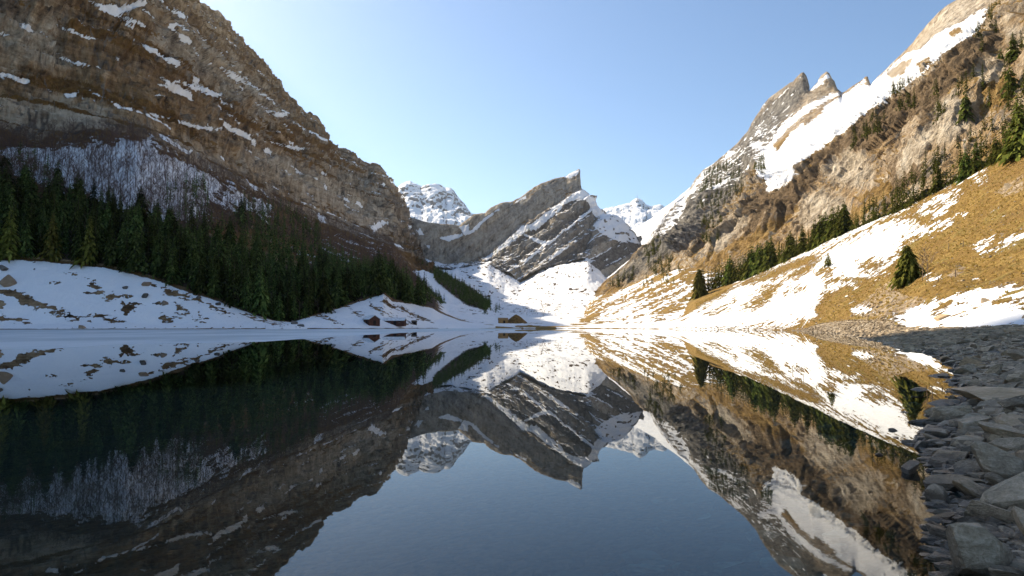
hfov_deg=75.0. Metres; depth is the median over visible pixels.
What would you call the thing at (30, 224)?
spruce tree
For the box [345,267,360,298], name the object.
spruce tree
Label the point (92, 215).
spruce tree
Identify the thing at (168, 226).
spruce tree
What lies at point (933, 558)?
gravel
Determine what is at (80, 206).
spruce tree
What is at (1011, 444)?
stone
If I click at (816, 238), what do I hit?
spruce tree
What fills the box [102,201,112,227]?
spruce tree
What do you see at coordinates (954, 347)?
stone
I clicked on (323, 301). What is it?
spruce tree
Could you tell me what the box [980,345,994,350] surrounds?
stone
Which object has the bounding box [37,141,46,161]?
bare tree
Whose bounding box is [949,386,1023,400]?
boulder
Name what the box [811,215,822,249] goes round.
spruce tree
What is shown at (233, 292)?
spruce tree
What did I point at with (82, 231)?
spruce tree
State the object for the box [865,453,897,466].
stone
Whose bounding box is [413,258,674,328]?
valley floor
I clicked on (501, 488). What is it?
water
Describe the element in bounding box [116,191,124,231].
spruce tree
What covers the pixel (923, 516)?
boulder
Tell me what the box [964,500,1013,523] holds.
boulder
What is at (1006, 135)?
spruce tree
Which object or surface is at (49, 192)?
spruce tree
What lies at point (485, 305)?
forest
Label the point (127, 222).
spruce tree
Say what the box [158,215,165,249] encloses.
spruce tree
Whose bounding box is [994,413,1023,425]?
stone
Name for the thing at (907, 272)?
spruce tree
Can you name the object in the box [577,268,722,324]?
hill
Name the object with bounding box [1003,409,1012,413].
stone
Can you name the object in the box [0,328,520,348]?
ice
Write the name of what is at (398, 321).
barn
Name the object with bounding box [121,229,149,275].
spruce tree
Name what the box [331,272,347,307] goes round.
spruce tree
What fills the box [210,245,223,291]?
spruce tree
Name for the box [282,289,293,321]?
spruce tree
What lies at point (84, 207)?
spruce tree
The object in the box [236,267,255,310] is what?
spruce tree
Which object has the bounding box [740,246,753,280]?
spruce tree
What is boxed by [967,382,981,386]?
stone
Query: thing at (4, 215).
spruce tree
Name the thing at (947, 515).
stone
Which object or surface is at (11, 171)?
bare tree
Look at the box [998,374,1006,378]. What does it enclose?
stone
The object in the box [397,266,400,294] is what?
spruce tree
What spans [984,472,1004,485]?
stone
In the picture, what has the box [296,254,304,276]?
spruce tree
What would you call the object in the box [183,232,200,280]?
spruce tree
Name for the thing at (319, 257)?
spruce tree
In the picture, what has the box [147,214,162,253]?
spruce tree
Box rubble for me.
[114,173,1023,332]
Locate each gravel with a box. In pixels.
[823,324,1023,349]
[899,334,1023,575]
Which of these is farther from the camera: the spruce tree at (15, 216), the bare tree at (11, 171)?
the bare tree at (11, 171)
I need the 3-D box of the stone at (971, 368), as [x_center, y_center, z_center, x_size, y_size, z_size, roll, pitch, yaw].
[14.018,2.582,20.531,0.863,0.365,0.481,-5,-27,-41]
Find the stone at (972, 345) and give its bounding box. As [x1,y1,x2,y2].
[969,342,978,347]
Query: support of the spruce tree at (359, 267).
on the mountain at (201, 79)
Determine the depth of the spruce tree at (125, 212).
453.60 m
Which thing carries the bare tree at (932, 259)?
on the hill at (790, 308)
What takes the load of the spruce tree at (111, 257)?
on the mountain at (201, 79)
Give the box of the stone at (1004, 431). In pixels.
[978,421,1023,437]
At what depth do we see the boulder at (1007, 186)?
219.11 m
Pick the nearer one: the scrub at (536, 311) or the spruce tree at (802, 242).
the spruce tree at (802, 242)
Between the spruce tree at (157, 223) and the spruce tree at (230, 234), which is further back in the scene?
the spruce tree at (230, 234)
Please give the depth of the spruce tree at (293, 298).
431.84 m
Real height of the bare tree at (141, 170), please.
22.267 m
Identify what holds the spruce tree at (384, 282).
on the mountain at (201, 79)
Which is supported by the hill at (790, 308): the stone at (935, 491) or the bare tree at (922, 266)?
the bare tree at (922, 266)
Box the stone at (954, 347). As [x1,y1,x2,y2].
[952,345,960,349]
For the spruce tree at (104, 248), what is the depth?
419.51 m
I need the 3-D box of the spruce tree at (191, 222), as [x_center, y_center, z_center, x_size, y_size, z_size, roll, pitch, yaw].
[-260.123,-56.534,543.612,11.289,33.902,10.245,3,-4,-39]
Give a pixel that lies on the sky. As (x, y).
(490, 102)
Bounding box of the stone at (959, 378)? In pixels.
[957,376,975,381]
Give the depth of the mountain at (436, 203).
4188.91 m
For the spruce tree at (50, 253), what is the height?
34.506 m
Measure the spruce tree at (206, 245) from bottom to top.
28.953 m
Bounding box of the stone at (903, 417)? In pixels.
[896,411,918,424]
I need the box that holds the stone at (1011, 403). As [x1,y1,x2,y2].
[997,397,1023,409]
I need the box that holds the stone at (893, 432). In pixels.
[888,428,902,441]
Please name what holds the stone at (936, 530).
on the water at (501, 488)
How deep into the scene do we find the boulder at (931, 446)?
8.19 m
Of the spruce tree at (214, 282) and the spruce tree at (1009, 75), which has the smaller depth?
the spruce tree at (1009, 75)
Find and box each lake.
[0,328,965,419]
[547,409,923,575]
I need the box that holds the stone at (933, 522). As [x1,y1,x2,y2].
[927,520,945,528]
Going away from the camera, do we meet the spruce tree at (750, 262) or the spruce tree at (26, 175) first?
the spruce tree at (26, 175)
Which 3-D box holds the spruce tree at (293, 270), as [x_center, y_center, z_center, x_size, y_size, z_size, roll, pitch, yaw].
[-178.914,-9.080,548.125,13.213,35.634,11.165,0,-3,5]
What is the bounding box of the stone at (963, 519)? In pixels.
[957,516,975,522]
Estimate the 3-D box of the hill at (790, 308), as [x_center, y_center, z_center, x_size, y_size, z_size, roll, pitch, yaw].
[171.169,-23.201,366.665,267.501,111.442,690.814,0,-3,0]
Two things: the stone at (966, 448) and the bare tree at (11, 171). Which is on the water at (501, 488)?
the stone at (966, 448)
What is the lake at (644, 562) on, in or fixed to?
on the lake bed
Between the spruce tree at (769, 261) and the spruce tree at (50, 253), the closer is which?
the spruce tree at (50, 253)
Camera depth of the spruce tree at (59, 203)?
460.12 m
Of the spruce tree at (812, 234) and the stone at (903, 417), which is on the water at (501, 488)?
the stone at (903, 417)
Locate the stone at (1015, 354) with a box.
[1007,349,1023,360]
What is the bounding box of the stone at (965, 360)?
[959,357,983,366]
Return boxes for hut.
[498,318,507,322]
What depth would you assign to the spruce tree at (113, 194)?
484.15 m
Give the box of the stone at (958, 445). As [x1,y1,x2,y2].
[956,443,964,449]
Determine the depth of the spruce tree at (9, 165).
511.31 m
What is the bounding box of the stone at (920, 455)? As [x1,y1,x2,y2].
[917,452,932,457]
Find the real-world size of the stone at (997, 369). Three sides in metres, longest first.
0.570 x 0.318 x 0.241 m
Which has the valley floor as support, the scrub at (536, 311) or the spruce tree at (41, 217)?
the scrub at (536, 311)
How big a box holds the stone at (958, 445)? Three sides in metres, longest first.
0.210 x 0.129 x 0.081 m
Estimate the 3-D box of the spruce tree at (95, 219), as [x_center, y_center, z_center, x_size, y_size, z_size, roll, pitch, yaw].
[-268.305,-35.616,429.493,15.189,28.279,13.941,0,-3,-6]
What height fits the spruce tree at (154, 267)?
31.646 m
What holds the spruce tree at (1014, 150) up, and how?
on the hill at (790, 308)
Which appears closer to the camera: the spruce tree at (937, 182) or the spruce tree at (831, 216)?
the spruce tree at (937, 182)
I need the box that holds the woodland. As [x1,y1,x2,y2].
[0,112,427,317]
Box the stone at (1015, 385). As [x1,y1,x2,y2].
[1009,382,1022,387]
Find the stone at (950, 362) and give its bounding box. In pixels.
[942,360,956,363]
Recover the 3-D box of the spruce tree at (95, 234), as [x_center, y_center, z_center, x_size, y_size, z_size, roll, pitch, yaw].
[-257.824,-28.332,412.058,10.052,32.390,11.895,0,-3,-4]
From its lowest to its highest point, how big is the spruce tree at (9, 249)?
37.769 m
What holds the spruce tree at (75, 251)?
on the mountain at (201, 79)
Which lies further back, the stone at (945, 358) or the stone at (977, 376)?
the stone at (945, 358)
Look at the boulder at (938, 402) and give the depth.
12.89 m
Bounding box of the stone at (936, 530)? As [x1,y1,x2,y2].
[925,523,946,538]
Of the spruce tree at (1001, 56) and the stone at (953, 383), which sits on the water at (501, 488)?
the stone at (953, 383)
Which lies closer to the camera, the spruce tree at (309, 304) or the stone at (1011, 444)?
the stone at (1011, 444)
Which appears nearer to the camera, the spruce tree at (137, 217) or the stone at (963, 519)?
the stone at (963, 519)
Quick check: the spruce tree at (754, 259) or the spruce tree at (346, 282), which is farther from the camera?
the spruce tree at (754, 259)
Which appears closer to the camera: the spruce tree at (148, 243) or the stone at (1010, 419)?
the stone at (1010, 419)
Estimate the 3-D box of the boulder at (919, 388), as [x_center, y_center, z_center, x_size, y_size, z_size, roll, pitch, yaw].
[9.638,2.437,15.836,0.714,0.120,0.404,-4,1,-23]
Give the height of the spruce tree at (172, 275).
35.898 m
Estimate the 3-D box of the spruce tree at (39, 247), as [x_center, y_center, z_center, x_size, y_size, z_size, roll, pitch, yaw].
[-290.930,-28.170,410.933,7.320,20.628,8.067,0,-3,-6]
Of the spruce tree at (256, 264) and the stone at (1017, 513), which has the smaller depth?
the stone at (1017, 513)
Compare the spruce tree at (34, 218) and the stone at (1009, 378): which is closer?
the stone at (1009, 378)
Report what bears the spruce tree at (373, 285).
on the mountain at (201, 79)
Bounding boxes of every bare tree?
[1,137,12,154]
[6,164,17,188]
[33,164,47,186]
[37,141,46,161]
[46,139,55,160]
[50,145,60,165]
[56,153,67,170]
[124,185,134,206]
[137,161,146,181]
[147,149,156,170]
[916,252,929,280]
[918,246,936,280]
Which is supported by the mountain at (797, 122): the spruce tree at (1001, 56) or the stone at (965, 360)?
the spruce tree at (1001, 56)
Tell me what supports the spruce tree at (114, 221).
on the mountain at (201, 79)
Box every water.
[0,336,1023,575]
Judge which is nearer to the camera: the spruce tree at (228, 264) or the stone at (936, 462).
the stone at (936, 462)
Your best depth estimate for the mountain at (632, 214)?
5359.17 m
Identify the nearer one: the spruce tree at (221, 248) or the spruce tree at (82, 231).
the spruce tree at (82, 231)
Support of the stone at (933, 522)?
on the water at (501, 488)
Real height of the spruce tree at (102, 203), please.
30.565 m
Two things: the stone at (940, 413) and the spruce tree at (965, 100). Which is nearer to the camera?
the stone at (940, 413)
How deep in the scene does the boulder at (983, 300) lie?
91.04 m
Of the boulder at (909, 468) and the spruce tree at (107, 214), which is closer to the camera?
the boulder at (909, 468)
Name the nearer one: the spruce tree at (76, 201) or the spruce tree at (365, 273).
the spruce tree at (76, 201)
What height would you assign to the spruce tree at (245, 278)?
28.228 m
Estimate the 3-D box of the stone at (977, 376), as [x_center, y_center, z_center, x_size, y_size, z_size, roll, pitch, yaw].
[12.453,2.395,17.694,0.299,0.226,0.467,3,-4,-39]
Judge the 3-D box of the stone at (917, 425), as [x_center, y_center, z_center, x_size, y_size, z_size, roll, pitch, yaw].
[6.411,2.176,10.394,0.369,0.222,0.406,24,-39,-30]
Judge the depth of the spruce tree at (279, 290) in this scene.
440.81 m
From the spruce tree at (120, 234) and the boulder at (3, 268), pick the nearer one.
the boulder at (3, 268)
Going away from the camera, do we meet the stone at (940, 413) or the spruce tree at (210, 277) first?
the stone at (940, 413)
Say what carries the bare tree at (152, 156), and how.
on the mountain at (201, 79)
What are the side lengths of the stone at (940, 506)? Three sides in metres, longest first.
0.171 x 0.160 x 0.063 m
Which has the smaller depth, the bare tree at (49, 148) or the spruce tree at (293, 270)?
the spruce tree at (293, 270)
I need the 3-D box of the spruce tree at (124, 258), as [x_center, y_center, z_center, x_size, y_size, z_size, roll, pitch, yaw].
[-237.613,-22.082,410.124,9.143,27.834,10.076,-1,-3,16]
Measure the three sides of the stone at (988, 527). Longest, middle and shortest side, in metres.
0.304 x 0.275 x 0.136 m
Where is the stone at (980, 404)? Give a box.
[976,399,1000,409]
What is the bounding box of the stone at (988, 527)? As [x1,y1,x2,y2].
[961,519,998,531]
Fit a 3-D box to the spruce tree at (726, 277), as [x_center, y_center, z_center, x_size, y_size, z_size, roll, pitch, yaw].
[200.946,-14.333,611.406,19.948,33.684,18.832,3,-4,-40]
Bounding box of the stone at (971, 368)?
[954,364,977,374]
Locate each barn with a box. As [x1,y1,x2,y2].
[362,315,380,325]
[382,317,406,325]
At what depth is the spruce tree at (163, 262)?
410.71 m
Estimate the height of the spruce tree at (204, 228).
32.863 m
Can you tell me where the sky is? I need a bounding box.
[200,0,954,213]
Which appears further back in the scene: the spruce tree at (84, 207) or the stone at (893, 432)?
the spruce tree at (84, 207)
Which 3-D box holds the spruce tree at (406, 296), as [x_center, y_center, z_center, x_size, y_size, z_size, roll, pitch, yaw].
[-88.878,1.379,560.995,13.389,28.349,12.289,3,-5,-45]
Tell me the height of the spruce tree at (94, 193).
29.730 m
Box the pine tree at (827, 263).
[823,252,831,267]
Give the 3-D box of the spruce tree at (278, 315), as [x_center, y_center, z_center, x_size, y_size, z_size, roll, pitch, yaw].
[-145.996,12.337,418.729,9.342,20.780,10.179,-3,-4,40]
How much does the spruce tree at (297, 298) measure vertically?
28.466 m
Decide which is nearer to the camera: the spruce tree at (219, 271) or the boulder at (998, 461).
the boulder at (998, 461)
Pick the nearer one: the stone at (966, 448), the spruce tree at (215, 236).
the stone at (966, 448)
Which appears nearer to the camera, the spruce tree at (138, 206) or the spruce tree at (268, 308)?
the spruce tree at (268, 308)
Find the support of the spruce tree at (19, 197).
on the mountain at (201, 79)
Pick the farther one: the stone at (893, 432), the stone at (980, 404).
the stone at (980, 404)
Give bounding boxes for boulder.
[0,265,8,270]
[0,274,16,286]
[141,282,151,285]
[901,460,919,479]
[910,387,926,389]
[919,512,931,520]
[923,474,981,491]
[925,444,937,447]
[928,373,947,375]
[928,399,960,404]
[933,314,950,320]
[945,522,1015,575]
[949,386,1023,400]
[958,415,991,428]
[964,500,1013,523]
[970,441,1023,478]
[980,298,989,303]
[1003,183,1012,189]
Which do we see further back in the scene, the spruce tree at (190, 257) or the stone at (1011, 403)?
the spruce tree at (190, 257)
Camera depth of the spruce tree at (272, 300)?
422.75 m
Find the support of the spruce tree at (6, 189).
on the mountain at (201, 79)
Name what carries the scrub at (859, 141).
on the mountain at (797, 122)
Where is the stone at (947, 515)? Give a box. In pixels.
[929,512,954,519]
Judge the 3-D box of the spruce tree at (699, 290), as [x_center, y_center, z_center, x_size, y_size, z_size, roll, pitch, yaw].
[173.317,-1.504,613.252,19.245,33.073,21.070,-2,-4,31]
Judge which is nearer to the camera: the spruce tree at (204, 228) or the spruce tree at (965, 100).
the spruce tree at (965, 100)
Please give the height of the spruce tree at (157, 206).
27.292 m
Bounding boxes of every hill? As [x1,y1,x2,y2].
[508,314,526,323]
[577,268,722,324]
[619,157,1023,330]
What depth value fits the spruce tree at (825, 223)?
458.55 m
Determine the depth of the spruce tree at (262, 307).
410.96 m
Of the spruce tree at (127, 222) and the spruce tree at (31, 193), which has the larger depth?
the spruce tree at (31, 193)
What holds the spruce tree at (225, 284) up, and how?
on the mountain at (201, 79)
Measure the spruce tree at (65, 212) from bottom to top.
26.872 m
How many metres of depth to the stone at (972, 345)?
35.83 m
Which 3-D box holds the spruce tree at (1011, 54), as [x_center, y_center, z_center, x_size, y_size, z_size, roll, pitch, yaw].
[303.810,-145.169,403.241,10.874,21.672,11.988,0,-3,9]
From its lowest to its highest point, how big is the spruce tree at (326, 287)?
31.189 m
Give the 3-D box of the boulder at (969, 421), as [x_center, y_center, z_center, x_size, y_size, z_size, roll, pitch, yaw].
[6.207,1.905,8.994,0.607,0.332,0.263,1,-3,-16]
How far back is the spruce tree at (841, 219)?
425.70 m
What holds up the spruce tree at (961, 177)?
on the hill at (790, 308)
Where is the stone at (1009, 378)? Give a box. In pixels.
[1004,374,1022,383]
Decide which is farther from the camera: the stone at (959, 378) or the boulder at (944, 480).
the stone at (959, 378)
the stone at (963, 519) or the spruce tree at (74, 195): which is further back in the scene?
the spruce tree at (74, 195)
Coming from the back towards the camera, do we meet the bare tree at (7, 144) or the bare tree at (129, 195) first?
the bare tree at (7, 144)
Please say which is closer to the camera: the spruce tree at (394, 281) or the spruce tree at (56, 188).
the spruce tree at (56, 188)
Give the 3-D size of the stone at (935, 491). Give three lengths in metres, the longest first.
0.298 x 0.209 x 0.189 m
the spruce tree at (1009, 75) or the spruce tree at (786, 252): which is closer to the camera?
the spruce tree at (1009, 75)
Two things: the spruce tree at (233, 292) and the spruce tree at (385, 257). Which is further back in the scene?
the spruce tree at (385, 257)
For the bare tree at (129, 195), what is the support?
on the mountain at (201, 79)
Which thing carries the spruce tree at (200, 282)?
on the mountain at (201, 79)
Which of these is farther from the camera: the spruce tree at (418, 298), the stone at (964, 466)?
the spruce tree at (418, 298)
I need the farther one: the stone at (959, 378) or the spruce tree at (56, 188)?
the spruce tree at (56, 188)
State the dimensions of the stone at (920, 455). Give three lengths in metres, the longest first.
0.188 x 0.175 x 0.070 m
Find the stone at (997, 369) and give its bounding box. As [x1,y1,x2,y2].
[984,364,1002,374]
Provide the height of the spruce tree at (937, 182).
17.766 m
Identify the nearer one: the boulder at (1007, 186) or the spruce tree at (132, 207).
the boulder at (1007, 186)
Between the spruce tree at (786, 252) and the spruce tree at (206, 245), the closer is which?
the spruce tree at (206, 245)
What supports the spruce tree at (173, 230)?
on the mountain at (201, 79)
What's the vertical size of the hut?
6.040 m
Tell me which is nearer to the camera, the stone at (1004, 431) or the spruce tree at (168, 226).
the stone at (1004, 431)
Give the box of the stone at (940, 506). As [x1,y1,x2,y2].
[927,504,949,508]
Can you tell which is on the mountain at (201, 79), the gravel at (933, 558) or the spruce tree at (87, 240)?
the spruce tree at (87, 240)
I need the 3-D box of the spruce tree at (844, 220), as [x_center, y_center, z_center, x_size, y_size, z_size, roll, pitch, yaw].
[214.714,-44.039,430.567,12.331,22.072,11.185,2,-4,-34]
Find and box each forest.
[0,142,433,320]
[416,230,529,314]
[608,0,1023,290]
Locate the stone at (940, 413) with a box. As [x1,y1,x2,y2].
[923,405,971,421]
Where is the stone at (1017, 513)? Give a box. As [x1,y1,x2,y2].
[1010,506,1023,534]
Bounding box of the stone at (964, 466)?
[953,460,982,473]
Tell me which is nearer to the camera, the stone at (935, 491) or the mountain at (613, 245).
the stone at (935, 491)
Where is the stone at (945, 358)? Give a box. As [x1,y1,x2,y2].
[940,356,951,359]
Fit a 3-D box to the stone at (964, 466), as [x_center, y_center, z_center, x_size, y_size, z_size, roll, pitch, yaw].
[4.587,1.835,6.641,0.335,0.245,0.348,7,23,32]
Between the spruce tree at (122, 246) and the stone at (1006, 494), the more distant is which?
the spruce tree at (122, 246)
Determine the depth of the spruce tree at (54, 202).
447.00 m
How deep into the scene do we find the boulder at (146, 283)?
399.81 m
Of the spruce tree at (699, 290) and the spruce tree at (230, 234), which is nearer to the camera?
the spruce tree at (230, 234)
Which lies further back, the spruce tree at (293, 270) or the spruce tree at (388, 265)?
the spruce tree at (388, 265)
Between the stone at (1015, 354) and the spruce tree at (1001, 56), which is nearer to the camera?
the stone at (1015, 354)
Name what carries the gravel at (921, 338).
on the water at (501, 488)
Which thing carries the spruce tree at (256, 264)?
on the mountain at (201, 79)
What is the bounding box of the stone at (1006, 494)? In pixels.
[980,472,1023,509]
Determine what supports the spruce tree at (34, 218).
on the mountain at (201, 79)
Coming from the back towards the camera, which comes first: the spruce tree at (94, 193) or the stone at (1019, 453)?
the spruce tree at (94, 193)
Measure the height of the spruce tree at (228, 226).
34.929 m
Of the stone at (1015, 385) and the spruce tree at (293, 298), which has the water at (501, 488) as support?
the stone at (1015, 385)
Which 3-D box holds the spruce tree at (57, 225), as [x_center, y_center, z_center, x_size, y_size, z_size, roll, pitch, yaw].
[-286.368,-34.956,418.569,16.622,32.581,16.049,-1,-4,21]
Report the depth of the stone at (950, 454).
7.37 m
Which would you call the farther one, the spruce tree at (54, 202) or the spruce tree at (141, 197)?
the spruce tree at (141, 197)
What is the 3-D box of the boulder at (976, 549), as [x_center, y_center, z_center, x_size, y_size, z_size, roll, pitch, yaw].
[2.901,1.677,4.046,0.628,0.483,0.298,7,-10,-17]
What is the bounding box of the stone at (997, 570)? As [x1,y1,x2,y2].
[988,565,1023,575]
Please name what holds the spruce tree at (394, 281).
on the mountain at (201, 79)
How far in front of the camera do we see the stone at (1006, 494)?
5.21 m
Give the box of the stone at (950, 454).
[931,450,969,459]
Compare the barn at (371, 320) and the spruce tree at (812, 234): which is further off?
the spruce tree at (812, 234)
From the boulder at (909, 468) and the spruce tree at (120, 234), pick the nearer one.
the boulder at (909, 468)
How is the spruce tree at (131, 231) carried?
on the mountain at (201, 79)
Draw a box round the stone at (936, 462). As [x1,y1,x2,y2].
[928,457,948,467]
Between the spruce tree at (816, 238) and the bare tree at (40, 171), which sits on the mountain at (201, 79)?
the bare tree at (40, 171)
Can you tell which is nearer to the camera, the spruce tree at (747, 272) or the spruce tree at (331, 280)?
the spruce tree at (331, 280)
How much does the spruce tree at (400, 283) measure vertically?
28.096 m
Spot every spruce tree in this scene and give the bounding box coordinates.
[0,153,8,176]
[0,158,16,187]
[0,207,26,262]
[1,185,22,230]
[3,180,11,208]
[8,199,21,242]
[9,178,28,216]
[16,165,29,187]
[17,220,35,258]
[19,164,39,200]
[20,199,38,241]
[20,210,36,248]
[22,173,41,212]
[33,227,43,257]
[35,213,65,261]
[35,222,46,250]
[37,179,53,214]
[37,207,46,236]
[43,207,65,251]
[46,161,68,200]
[48,190,59,231]
[51,176,66,205]
[52,195,62,225]
[58,196,71,229]
[66,172,85,211]
[67,224,83,261]
[68,217,85,248]
[69,193,84,228]
[70,215,99,268]
[71,190,85,214]
[75,186,87,224]
[76,179,89,205]
[84,208,96,234]
[84,218,102,266]
[87,212,102,238]
[88,176,101,211]
[91,195,99,222]
[95,184,105,220]
[100,231,117,260]
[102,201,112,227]
[103,230,119,266]
[104,185,111,208]
[108,199,120,236]
[109,189,116,210]
[110,195,117,218]
[115,222,128,258]
[115,231,129,268]
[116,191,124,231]
[116,200,130,240]
[116,212,131,242]
[117,232,131,271]
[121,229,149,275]
[126,206,149,252]
[127,186,151,223]
[129,198,135,219]
[133,204,141,232]
[136,203,143,220]
[138,229,145,259]
[142,233,152,272]
[146,231,163,278]
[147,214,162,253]
[149,201,160,226]
[150,199,163,225]
[153,212,162,241]
[155,238,169,278]
[158,208,177,247]
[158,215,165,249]
[162,233,183,286]
[169,209,178,247]
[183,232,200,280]
[188,199,197,236]
[190,258,207,294]
[201,211,209,240]
[203,234,208,257]
[205,252,222,292]
[205,260,219,295]
[206,267,222,299]
[210,220,222,247]
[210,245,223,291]
[215,233,230,264]
[219,260,231,301]
[221,258,241,307]
[222,216,237,239]
[222,249,231,293]
[223,221,240,254]
[235,196,248,225]
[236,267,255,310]
[237,265,254,298]
[247,264,272,319]
[249,251,266,291]
[260,280,270,318]
[269,294,274,314]
[271,294,285,321]
[274,274,285,309]
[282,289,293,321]
[284,280,303,315]
[288,258,296,284]
[288,283,300,318]
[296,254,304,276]
[300,268,316,316]
[300,270,305,308]
[301,269,320,313]
[312,245,322,268]
[314,269,333,304]
[314,270,335,313]
[320,250,327,270]
[328,266,336,296]
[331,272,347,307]
[341,262,358,301]
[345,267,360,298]
[355,261,362,283]
[361,263,369,292]
[363,255,383,295]
[374,255,392,296]
[383,253,387,272]
[386,261,399,296]
[387,256,391,273]
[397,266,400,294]
[397,273,404,297]
[400,274,414,303]
[412,268,424,306]
[421,271,430,300]
[688,269,707,302]
[721,256,734,286]
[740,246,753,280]
[743,246,754,279]
[750,243,760,275]
[751,243,762,275]
[756,240,769,274]
[761,239,778,271]
[778,231,797,263]
[797,225,807,254]
[805,219,816,252]
[808,215,824,251]
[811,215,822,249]
[813,212,828,245]
[822,206,837,242]
[828,201,851,239]
[828,205,839,238]
[832,205,851,238]
[833,204,850,234]
[886,245,925,290]
[930,161,945,195]
[954,149,971,184]
[955,91,976,124]
[963,141,984,174]
[987,134,1000,165]
[993,93,1023,166]
[996,122,1012,160]
[997,48,1003,58]
[999,65,1020,99]
[1005,32,1021,64]
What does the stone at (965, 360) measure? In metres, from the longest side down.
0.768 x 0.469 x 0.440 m
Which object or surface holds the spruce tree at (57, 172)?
on the mountain at (201, 79)
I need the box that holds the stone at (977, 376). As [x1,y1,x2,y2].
[972,374,986,378]
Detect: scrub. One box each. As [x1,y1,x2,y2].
[513,307,567,316]
[689,4,1017,263]
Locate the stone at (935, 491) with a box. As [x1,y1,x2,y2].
[924,484,949,503]
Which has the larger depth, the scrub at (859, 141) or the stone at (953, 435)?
the scrub at (859, 141)
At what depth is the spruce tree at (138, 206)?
482.64 m
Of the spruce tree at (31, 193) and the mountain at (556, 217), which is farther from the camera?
the mountain at (556, 217)
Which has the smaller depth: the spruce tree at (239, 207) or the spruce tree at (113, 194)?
the spruce tree at (113, 194)
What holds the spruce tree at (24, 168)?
on the mountain at (201, 79)
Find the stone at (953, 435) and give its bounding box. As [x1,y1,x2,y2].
[951,433,961,437]
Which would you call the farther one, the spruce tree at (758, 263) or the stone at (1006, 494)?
the spruce tree at (758, 263)
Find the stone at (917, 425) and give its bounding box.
[905,418,934,431]
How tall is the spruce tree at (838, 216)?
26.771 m
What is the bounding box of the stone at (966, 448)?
[960,446,970,457]
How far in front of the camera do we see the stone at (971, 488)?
5.72 m
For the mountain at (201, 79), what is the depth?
740.82 m
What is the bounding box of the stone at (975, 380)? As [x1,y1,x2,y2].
[965,378,979,383]
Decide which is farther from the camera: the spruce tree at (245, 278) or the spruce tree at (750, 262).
the spruce tree at (750, 262)
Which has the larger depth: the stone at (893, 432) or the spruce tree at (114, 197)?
the spruce tree at (114, 197)
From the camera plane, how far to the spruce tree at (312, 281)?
446.35 m
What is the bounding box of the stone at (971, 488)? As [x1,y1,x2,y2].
[952,479,986,497]
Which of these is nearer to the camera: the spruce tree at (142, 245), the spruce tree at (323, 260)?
the spruce tree at (142, 245)
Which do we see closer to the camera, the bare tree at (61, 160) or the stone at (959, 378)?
the stone at (959, 378)
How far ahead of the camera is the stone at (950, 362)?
26.74 m
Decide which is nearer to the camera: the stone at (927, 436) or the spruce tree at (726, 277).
the stone at (927, 436)
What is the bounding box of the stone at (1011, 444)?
[992,437,1023,451]
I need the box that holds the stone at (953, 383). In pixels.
[948,381,959,384]
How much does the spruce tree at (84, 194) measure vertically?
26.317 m
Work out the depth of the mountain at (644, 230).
2362.87 m
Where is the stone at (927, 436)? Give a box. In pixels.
[922,433,939,439]
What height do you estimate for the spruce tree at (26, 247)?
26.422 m
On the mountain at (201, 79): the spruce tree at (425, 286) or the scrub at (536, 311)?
the spruce tree at (425, 286)
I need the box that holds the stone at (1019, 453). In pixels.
[1015,449,1023,460]
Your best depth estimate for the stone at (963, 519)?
5.00 m
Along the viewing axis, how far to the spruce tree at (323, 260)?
674.94 m
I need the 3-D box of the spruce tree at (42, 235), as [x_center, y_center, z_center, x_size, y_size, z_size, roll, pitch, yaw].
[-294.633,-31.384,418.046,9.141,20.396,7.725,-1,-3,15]
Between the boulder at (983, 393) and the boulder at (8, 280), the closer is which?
the boulder at (983, 393)
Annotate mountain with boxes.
[0,0,494,328]
[398,181,472,225]
[409,169,642,279]
[582,214,641,276]
[594,0,1023,296]
[603,198,663,228]
[632,188,689,244]

